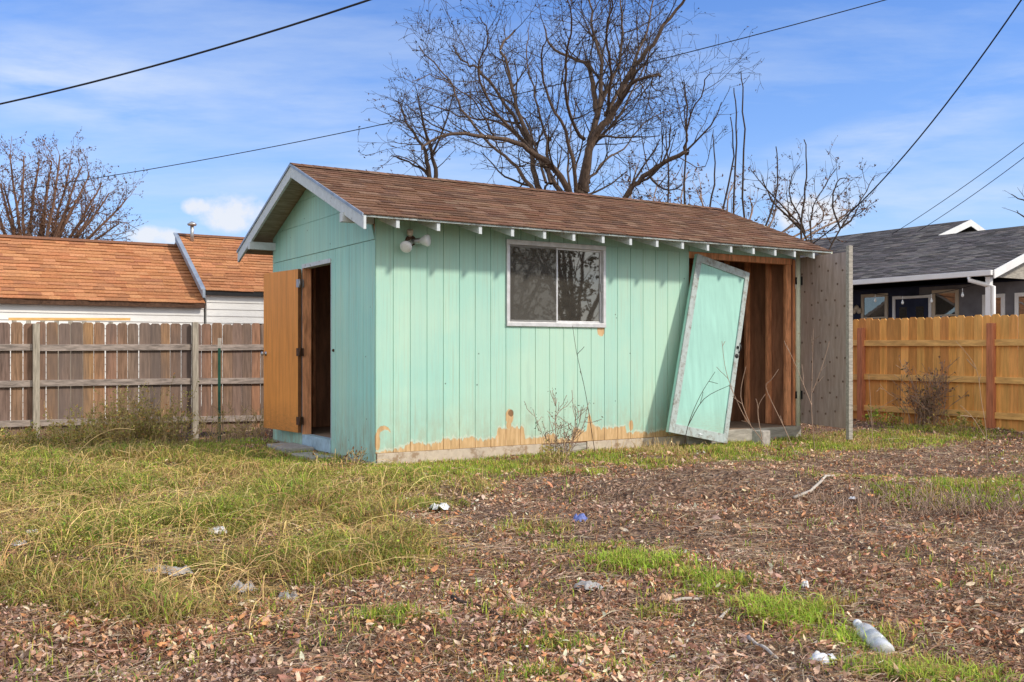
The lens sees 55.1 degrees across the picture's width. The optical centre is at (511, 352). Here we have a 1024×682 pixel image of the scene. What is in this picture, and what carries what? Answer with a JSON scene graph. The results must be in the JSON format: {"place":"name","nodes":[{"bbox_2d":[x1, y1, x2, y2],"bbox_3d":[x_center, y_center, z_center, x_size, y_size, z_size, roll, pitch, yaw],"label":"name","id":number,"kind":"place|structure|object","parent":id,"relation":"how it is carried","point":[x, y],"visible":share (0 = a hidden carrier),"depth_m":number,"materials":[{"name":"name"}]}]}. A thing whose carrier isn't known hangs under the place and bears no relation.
{"place":"outdoors","nodes":[
{"label":"outdoors","id":0,"kind":"place"},
{"bbox_2d":[0,0,370,104],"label":"power line","id":1,"kind":"object","parent":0,"point":[258,35],"visible":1,"depth_m":13.80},
{"bbox_2d":[0,0,884,192],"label":"power line","id":2,"kind":"object","parent":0,"point":[470,104],"visible":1,"depth_m":18.23,"materials":[{"name":"black rubber"}]},
{"bbox_2d":[0,404,1023,681],"bbox_3d":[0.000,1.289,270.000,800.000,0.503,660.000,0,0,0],"label":"ground","id":3,"kind":"structure","parent":0,"point":[644,492],"depth_m":6.75,"materials":[{"name":"brown soil"}]},
{"bbox_2d":[0,422,85,450],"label":"fence weed","id":4,"kind":"object","parent":3,"relation":"on","point":[4,441],"visible":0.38,"depth_m":13.41,"materials":[{"name":"plant"}]},
{"bbox_2d":[8,419,111,450],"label":"fence weed","id":5,"kind":"object","parent":3,"relation":"on","point":[68,437],"visible":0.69,"depth_m":13.26,"materials":[{"name":"plant"}]},
{"bbox_2d":[8,318,129,418],"bbox_3d":[-7.689,0.394,17.115,1.951,2.013,0.050,0,0,-32],"label":"timber rack","id":6,"kind":"object","parent":3,"relation":"on","point":[107,319],"visible":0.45,"depth_m":17.09,"materials":[{"name":"brown wood"}]},
{"bbox_2d":[0,128,147,240],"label":"bushy tree","id":7,"kind":"object","parent":3,"relation":"on","point":[58,229],"visible":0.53,"depth_m":32.88,"materials":[{"name":"brown plant"}]},
{"bbox_2d":[36,420,134,489],"bbox_3d":[-3.897,0.940,8.585,1.183,0.700,0.070,0,0,2],"label":"arching stalk","id":8,"kind":"object","parent":3,"relation":"on","point":[88,442],"visible":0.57,"depth_m":8.60,"materials":[{"name":"plant"}]},
{"bbox_2d":[41,395,173,449],"bbox_3d":[-5.839,1.048,14.156,1.824,0.900,1.382,0,0,30],"label":"fence weed","id":9,"kind":"object","parent":3,"relation":"on","point":[99,422],"visible":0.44,"depth_m":14.00,"materials":[{"name":"plant"}]},
{"bbox_2d":[119,443,140,472],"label":"arching stalk","id":10,"kind":"object","parent":3,"relation":"on","point":[129,456],"visible":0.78,"depth_m":8.90,"materials":[{"name":"plant"}]},
{"bbox_2d":[64,373,198,444],"bbox_3d":[-5.444,0.894,14.278,1.737,1.214,1.993,0,0,0],"label":"fence weed","id":11,"kind":"object","parent":3,"relation":"on","point":[141,434],"visible":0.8,"depth_m":14.16,"materials":[{"name":"plant"}]},
{"bbox_2d":[0,322,263,439],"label":"board fence","id":12,"kind":"object","parent":3,"relation":"on","point":[167,351],"visible":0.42,"depth_m":15.72,"materials":[{"name":"wood"}]},
{"bbox_2d":[0,221,273,419],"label":"cottage","id":13,"kind":"structure","parent":3,"relation":"on","point":[185,278],"depth_m":22.26,"materials":[{"name":"orange"}]},
{"bbox_2d":[143,564,193,575],"bbox_3d":[-1.835,1.156,5.250,0.321,0.039,0.171,0,0,17],"label":"plastic scrap","id":14,"kind":"object","parent":3,"relation":"on","point":[177,568],"visible":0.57,"depth_m":5.20,"materials":[{"name":"white plastic"}]},
{"bbox_2d":[130,406,225,445],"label":"fence weed","id":15,"kind":"object","parent":3,"relation":"on","point":[178,429],"visible":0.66,"depth_m":14.51,"materials":[{"name":"plant"}]},
{"bbox_2d":[218,338,220,441],"bbox_3d":[-4.623,0.667,15.514,0.046,1.780,0.039,0,0,0],"label":"fence stake","id":16,"kind":"object","parent":3,"relation":"on","point":[219,374],"visible":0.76,"depth_m":15.50,"materials":[{"name":"grey wood"}]},
{"bbox_2d":[194,399,263,441],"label":"fence weed","id":17,"kind":"object","parent":3,"relation":"on","point":[229,430],"visible":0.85,"depth_m":14.77,"materials":[{"name":"plant"}]},
{"bbox_2d":[230,580,256,591],"bbox_3d":[-1.358,1.177,4.946,0.127,0.050,0.134,0,0,0],"label":"plastic scrap","id":18,"kind":"object","parent":3,"relation":"on","point":[241,585],"visible":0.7,"depth_m":4.93,"materials":[{"name":"white plastic"}]},
{"bbox_2d":[224,405,269,438],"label":"fence weed","id":19,"kind":"object","parent":3,"relation":"on","point":[260,425],"visible":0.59,"depth_m":14.96,"materials":[{"name":"plant"}]},
{"bbox_2d":[0,435,569,659],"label":"weed cover","id":20,"kind":"object","parent":3,"relation":"on","point":[165,604],"visible":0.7,"depth_m":6.11,"materials":[{"name":"green plant"}]},
{"bbox_2d":[206,526,226,533],"bbox_3d":[-1.871,1.126,6.217,0.152,0.040,0.110,0,0,4],"label":"plastic scrap","id":21,"kind":"object","parent":20,"relation":"on","point":[217,530],"visible":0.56,"depth_m":6.19,"materials":[{"name":"white plastic"}]},
{"bbox_2d":[267,442,313,453],"bbox_3d":[-2.737,1.200,12.105,0.350,0.100,0.750,0,0,-32],"label":"stepping stone","id":22,"kind":"object","parent":3,"relation":"on","point":[292,446],"visible":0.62,"depth_m":11.95,"materials":[{"name":"concrete"}]},
{"bbox_2d":[291,452,332,460],"bbox_3d":[-2.283,1.211,11.220,0.250,0.080,0.600,0,0,-37],"label":"stepping stone","id":23,"kind":"object","parent":3,"relation":"on","point":[310,455],"visible":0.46,"depth_m":11.12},
{"bbox_2d":[313,446,368,467],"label":"side weed","id":24,"kind":"object","parent":3,"relation":"on","point":[358,453],"visible":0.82,"depth_m":10.30,"materials":[{"name":"plant"}]},
{"bbox_2d":[366,68,472,177],"bbox_3d":[-2.736,-3.798,26.994,3.314,7.902,1.978,0,0,26],"label":"thin tree","id":25,"kind":"object","parent":3,"relation":"on","point":[426,170],"visible":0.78,"depth_m":26.94,"materials":[{"name":"brown plant"}]},
{"bbox_2d":[430,503,448,509],"bbox_3d":[-0.552,1.171,7.499,0.187,0.050,0.148,0,0,6],"label":"plastic scrap","id":26,"kind":"object","parent":3,"relation":"on","point":[442,506],"visible":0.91,"depth_m":7.46,"materials":[{"name":"white plastic"}]},
{"bbox_2d":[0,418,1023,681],"bbox_3d":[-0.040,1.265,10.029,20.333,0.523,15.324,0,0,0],"label":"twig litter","id":27,"kind":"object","parent":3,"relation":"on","point":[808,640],"visible":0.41,"depth_m":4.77,"materials":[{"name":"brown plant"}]},
{"bbox_2d":[277,590,298,600],"bbox_3d":[-1.124,1.218,4.912,0.116,0.048,0.105,0,0,-38],"label":"plastic scrap","id":28,"kind":"object","parent":27,"relation":"on","point":[287,594],"visible":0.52,"depth_m":4.90,"materials":[{"name":"white plastic"}]},
{"bbox_2d":[291,666,320,674],"bbox_3d":[-0.761,1.169,3.616,0.126,0.033,0.030,0,0,-42],"label":"stick","id":29,"kind":"object","parent":27,"relation":"on","point":[306,669],"visible":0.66,"depth_m":3.62,"materials":[{"name":"brown wood"}]},
{"bbox_2d":[450,595,502,621],"bbox_3d":[-0.155,1.183,4.530,0.043,0.047,0.537,0,0,-28],"label":"stick","id":30,"kind":"object","parent":27,"relation":"on","point":[458,600],"visible":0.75,"depth_m":4.57,"materials":[{"name":"brown wood"}]},
{"bbox_2d":[717,608,729,621],"bbox_3d":[0.971,1.196,4.482,0.018,0.030,0.170,0,0,31],"label":"stick","id":31,"kind":"object","parent":27,"relation":"on","point":[722,615],"visible":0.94,"depth_m":4.46,"materials":[{"name":"brown wood"}]},
{"bbox_2d":[746,635,778,659],"bbox_3d":[1.019,1.203,3.995,0.020,0.031,0.326,0,0,-6],"label":"stick","id":32,"kind":"object","parent":27,"relation":"on","point":[767,649],"visible":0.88,"depth_m":3.98,"materials":[{"name":"grey wood"}]},
{"bbox_2d":[801,581,808,587],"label":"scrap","id":33,"kind":"object","parent":27,"relation":"on","point":[805,584],"visible":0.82,"depth_m":4.97,"materials":[{"name":"white paper"}]},
{"bbox_2d":[793,475,834,498],"bbox_3d":[2.667,1.122,8.465,0.137,0.139,1.269,0,0,32],"label":"stick","id":34,"kind":"object","parent":27,"relation":"on","point":[816,485],"visible":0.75,"depth_m":8.15,"materials":[{"name":"brown wood"}]},
{"bbox_2d":[809,651,836,662],"bbox_3d":[1.201,1.176,3.793,0.117,0.030,0.111,0,0,22],"label":"plastic scrap","id":35,"kind":"object","parent":27,"relation":"on","point":[817,654],"visible":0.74,"depth_m":3.78,"materials":[{"name":"white plastic"}]},
{"bbox_2d":[236,163,852,463],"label":"shed","id":36,"kind":"structure","parent":3,"relation":"on","point":[408,318],"depth_m":11.90,"materials":[{"name":"green paint"}]},
{"bbox_2d":[261,269,303,432],"bbox_3d":[-2.960,-0.015,12.620,0.114,2.050,1.025,0,0,-42],"label":"plywood door","id":37,"kind":"structure","parent":36,"relation":"in","point":[282,353],"depth_m":12.57,"materials":[{"name":"wood"}]},
{"bbox_2d":[506,239,605,327],"bbox_3d":[0.532,-0.801,11.701,1.429,1.002,0.076,0,0,-32],"label":"window","id":38,"kind":"structure","parent":36,"relation":"in","point":[561,284],"depth_m":11.68,"materials":[{"name":"glass"}]},
{"bbox_2d":[795,245,852,439],"bbox_3d":[4.213,-0.125,13.361,0.158,2.550,1.065,0,0,-22],"label":"grey plywood door","id":39,"kind":"structure","parent":36,"relation":"in","point":[826,281],"depth_m":13.28,"materials":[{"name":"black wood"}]},
{"bbox_2d":[537,439,571,466],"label":"wall weed","id":40,"kind":"object","parent":3,"relation":"on","point":[548,455],"depth_m":10.44,"materials":[{"name":"plant"}]},
{"bbox_2d":[358,0,763,206],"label":"bare tree","id":41,"kind":"object","parent":3,"relation":"on","point":[526,142],"visible":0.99,"depth_m":21.84,"materials":[{"name":"brown plant"}]},
{"bbox_2d":[524,388,602,461],"bbox_3d":[0.554,0.811,10.673,0.844,0.861,0.646,0,0,0],"label":"dry shrub","id":42,"kind":"object","parent":3,"relation":"on","point":[573,433],"visible":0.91,"depth_m":10.62,"materials":[{"name":"brown plant"}]},
{"bbox_2d":[572,513,587,521],"bbox_3d":[0.485,1.171,6.971,0.124,0.053,0.092,0,0,-28],"label":"plastic scrap","id":43,"kind":"object","parent":3,"relation":"on","point":[581,516],"visible":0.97,"depth_m":6.94,"materials":[{"name":"blue plastic"}]},
{"bbox_2d":[573,331,595,453],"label":"tall stalk","id":44,"kind":"object","parent":3,"relation":"on","point":[585,391],"visible":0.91,"depth_m":11.30,"materials":[{"name":"brown plant"}]},
{"bbox_2d":[574,580,602,589],"bbox_3d":[0.388,1.179,4.984,0.160,0.030,0.121,0,0,28],"label":"plastic scrap","id":45,"kind":"object","parent":3,"relation":"on","point":[587,584],"visible":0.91,"depth_m":4.97,"materials":[{"name":"white plastic"}]},
{"bbox_2d":[544,543,701,580],"bbox_3d":[0.625,1.184,5.617,0.906,0.147,0.901,0,0,27],"label":"grass tuft","id":46,"kind":"object","parent":3,"relation":"on","point":[611,560],"visible":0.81,"depth_m":5.51,"materials":[{"name":"green plant"}]},
{"bbox_2d":[608,437,707,455],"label":"dead grass tuft","id":47,"kind":"object","parent":3,"relation":"on","point":[654,446],"visible":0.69,"depth_m":11.70,"materials":[{"name":"plant"}]},
{"bbox_2d":[658,593,671,600],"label":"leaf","id":48,"kind":"object","parent":3,"relation":"on","point":[667,597],"visible":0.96,"depth_m":4.75,"materials":[{"name":"plant"}]},
{"bbox_2d":[672,597,701,602],"bbox_3d":[0.847,1.200,4.763,0.166,0.023,0.027,0,0,-26],"label":"stick","id":49,"kind":"object","parent":3,"relation":"on","point":[685,598],"visible":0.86,"depth_m":4.76,"materials":[{"name":"brown wood"}]},
{"bbox_2d":[640,568,760,599],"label":"grass tuft","id":50,"kind":"object","parent":3,"relation":"on","point":[700,587],"visible":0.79,"depth_m":4.96,"materials":[{"name":"green plant"}]},
{"bbox_2d":[683,372,729,449],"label":"bare sapling","id":51,"kind":"object","parent":3,"relation":"on","point":[698,406],"visible":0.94,"depth_m":11.90,"materials":[{"name":"brown plant"}]},
{"bbox_2d":[666,254,749,443],"bbox_3d":[2.572,-0.043,12.749,1.593,2.469,0.268,0,0,-32],"label":"leaning door","id":52,"kind":"structure","parent":3,"relation":"on","point":[715,309],"depth_m":12.72,"materials":[{"name":"green paint"}]},
{"bbox_2d":[676,263,743,433],"bbox_3d":[2.573,-0.043,12.748,1.554,2.424,0.224,0,0,-32],"label":"door panel","id":53,"kind":"structure","parent":52,"relation":"in","point":[716,314],"depth_m":12.74,"materials":[{"name":"green paint"}]},
{"bbox_2d":[665,72,813,238],"bbox_3d":[5.776,-4.456,25.036,3.741,5.348,0.293,0,0,1],"label":"sucker tree","id":54,"kind":"object","parent":3,"relation":"on","point":[735,156],"visible":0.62,"depth_m":24.98,"materials":[{"name":"brown plant"}]},
{"bbox_2d":[612,147,878,243],"bbox_3d":[7.128,-4.010,30.089,8.570,4.563,2.704,0,0,-6],"label":"thicket tree","id":55,"kind":"object","parent":3,"relation":"on","point":[773,213],"visible":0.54,"depth_m":29.95,"materials":[{"name":"brown plant"}]},
{"bbox_2d":[719,342,795,456],"bbox_3d":[2.864,0.702,11.195,1.002,1.658,0.288,0,0,0],"label":"bare sapling","id":56,"kind":"object","parent":3,"relation":"on","point":[757,409],"visible":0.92,"depth_m":11.20,"materials":[{"name":"brown plant"}]},
{"bbox_2d":[752,430,769,444],"bbox_3d":[3.215,1.125,12.661,0.190,0.230,0.160,0,0,-44],"label":"concrete block","id":57,"kind":"object","parent":3,"relation":"on","point":[765,438],"depth_m":12.60,"materials":[{"name":"grey concrete"}]},
{"bbox_2d":[716,581,859,641],"bbox_3d":[1.300,1.172,4.410,0.648,0.149,0.740,0,0,-19],"label":"grass tuft","id":58,"kind":"object","parent":3,"relation":"on","point":[808,614],"visible":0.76,"depth_m":4.43,"materials":[{"name":"green plant"}]},
{"bbox_2d":[784,336,829,449],"bbox_3d":[3.500,0.449,11.638,0.508,1.463,0.264,0,0,0],"label":"bare sapling","id":59,"kind":"object","parent":3,"relation":"on","point":[811,386],"visible":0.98,"depth_m":11.60,"materials":[{"name":"brown plant"}]},
{"bbox_2d":[737,135,892,249],"bbox_3d":[8.742,-4.120,28.123,4.533,4.260,1.508,0,0,6],"label":"scrub tree","id":60,"kind":"object","parent":3,"relation":"on","point":[797,224],"visible":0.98,"depth_m":27.99,"materials":[{"name":"brown plant"}]},
{"bbox_2d":[771,428,873,444],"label":"dead grass tuft","id":61,"kind":"object","parent":3,"relation":"on","point":[808,435],"visible":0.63,"depth_m":13.22,"materials":[{"name":"plant"}]},
{"bbox_2d":[771,616,927,655],"bbox_3d":[1.403,1.192,4.091,0.747,0.121,0.553,0,0,0],"label":"grass tuft","id":62,"kind":"object","parent":3,"relation":"on","point":[850,636],"visible":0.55,"depth_m":4.10,"materials":[{"name":"green plant"}]},
{"bbox_2d":[853,619,894,654],"bbox_3d":[1.498,1.196,4.092,0.081,0.098,0.319,0,0,-2],"label":"plastic bottle","id":63,"kind":"object","parent":3,"relation":"on","point":[876,635],"visible":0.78,"depth_m":4.04,"materials":[{"name":"white plastic"}]},
{"bbox_2d":[860,404,904,425],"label":"fence plant","id":64,"kind":"object","parent":3,"relation":"on","point":[875,411],"visible":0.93,"depth_m":16.03,"materials":[{"name":"green plant"}]},
{"bbox_2d":[754,477,1023,528],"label":"grass tuft","id":65,"kind":"object","parent":3,"relation":"on","point":[1006,510],"visible":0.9,"depth_m":7.34,"materials":[{"name":"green plant"}]},
{"bbox_2d":[776,472,1022,516],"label":"dead grass tuft","id":66,"kind":"object","parent":3,"relation":"on","point":[857,502],"visible":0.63,"depth_m":7.83,"materials":[{"name":"beige plant"}]},
{"bbox_2d":[867,383,938,458],"bbox_3d":[4.354,0.881,10.999,0.850,1.246,0.115,0,0,-8],"label":"bare sapling","id":67,"kind":"object","parent":3,"relation":"on","point":[872,429],"visible":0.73,"depth_m":11.00,"materials":[{"name":"brown plant"}]},
{"bbox_2d":[794,220,1023,320],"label":"bungalow","id":68,"kind":"object","parent":3,"relation":"on","point":[965,268],"visible":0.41,"depth_m":25.41,"materials":[{"name":"grey"}]},
{"bbox_2d":[861,293,887,319],"bbox_3d":[9.970,-0.825,26.997,0.038,1.550,0.864,0,0,-32],"label":"window","id":69,"kind":"structure","parent":68,"relation":"in","point":[878,309],"depth_m":26.99,"materials":[{"name":"beige glass"}]},
{"bbox_2d":[892,294,931,318],"bbox_3d":[10.591,-0.250,25.991,0.048,2.500,1.176,0,0,-32],"label":"window","id":70,"kind":"structure","parent":68,"relation":"in","point":[913,306],"depth_m":25.98,"materials":[{"name":"white"}]},
{"bbox_2d":[932,289,958,318],"bbox_3d":[11.110,-0.825,25.166,0.038,1.550,0.751,0,0,-32],"label":"window","id":71,"kind":"structure","parent":68,"relation":"in","point":[946,303],"depth_m":25.16,"materials":[{"name":"beige glass"}]},
{"bbox_2d":[917,158,1022,231],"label":"power line","id":72,"kind":"object","parent":68,"relation":"attached to","point":[972,195],"visible":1,"depth_m":26.13,"materials":[{"name":"black rubber"}]},
{"bbox_2d":[982,294,1004,316],"bbox_3d":[11.803,-0.735,24.053,0.038,1.370,0.575,0,0,-32],"label":"window","id":73,"kind":"structure","parent":68,"relation":"in","point":[1000,298],"depth_m":23.92,"materials":[{"name":"white glass"}]},
{"bbox_2d":[1015,293,1023,315],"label":"window","id":74,"kind":"structure","parent":68,"relation":"in","point":[1019,297],"depth_m":23.50,"materials":[{"name":"white glass"}]},
{"bbox_2d":[795,314,1023,431],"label":"cedar fence","id":75,"kind":"object","parent":3,"relation":"on","point":[992,346],"visible":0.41,"depth_m":15.72,"materials":[{"name":"brown wood"}]},
{"bbox_2d":[876,355,968,426],"bbox_3d":[6.445,0.642,15.438,1.702,1.199,1.032,0,0,-37],"label":"dead vine","id":76,"kind":"object","parent":3,"relation":"on","point":[925,411],"visible":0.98,"depth_m":15.43,"materials":[{"name":"brown plant"}]},
{"bbox_2d":[859,646,1023,681],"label":"grass tuft","id":77,"kind":"object","parent":3,"relation":"on","point":[969,673],"visible":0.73,"depth_m":3.65,"materials":[{"name":"green plant"}]},
{"bbox_2d":[925,412,993,431],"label":"fence plant","id":78,"kind":"object","parent":3,"relation":"on","point":[962,422],"visible":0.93,"depth_m":14.56,"materials":[{"name":"green plant"}]},
{"bbox_2d":[959,345,987,472],"bbox_3d":[4.489,0.642,9.602,0.332,1.504,0.098,0,0,-15],"label":"bare sapling","id":79,"kind":"object","parent":3,"relation":"on","point":[983,411],"visible":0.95,"depth_m":9.60,"materials":[{"name":"brown plant"}]},
{"bbox_2d":[1004,186,1023,216],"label":"edge tree","id":80,"kind":"object","parent":3,"relation":"on","point":[1019,199],"visible":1,"depth_m":30.00,"materials":[{"name":"brown plant"}]},
{"bbox_2d":[0,421,1023,681],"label":"lawn grass","id":81,"kind":"structure","parent":0,"point":[884,435],"depth_m":6.37,"materials":[{"name":"green plant"}]},
{"bbox_2d":[0,0,1023,243],"label":"sky","id":82,"kind":"structure","parent":0,"point":[874,77],"materials":[{"name":"blue"}]},
{"bbox_2d":[813,0,1021,243],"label":"power line","id":83,"kind":"object","parent":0,"point":[933,119],"visible":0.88,"depth_m":16.88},
{"bbox_2d":[893,143,1023,233],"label":"power line","id":84,"kind":"object","parent":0,"point":[963,186],"visible":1,"depth_m":25.69,"materials":[{"name":"black rubber"}]}
]}

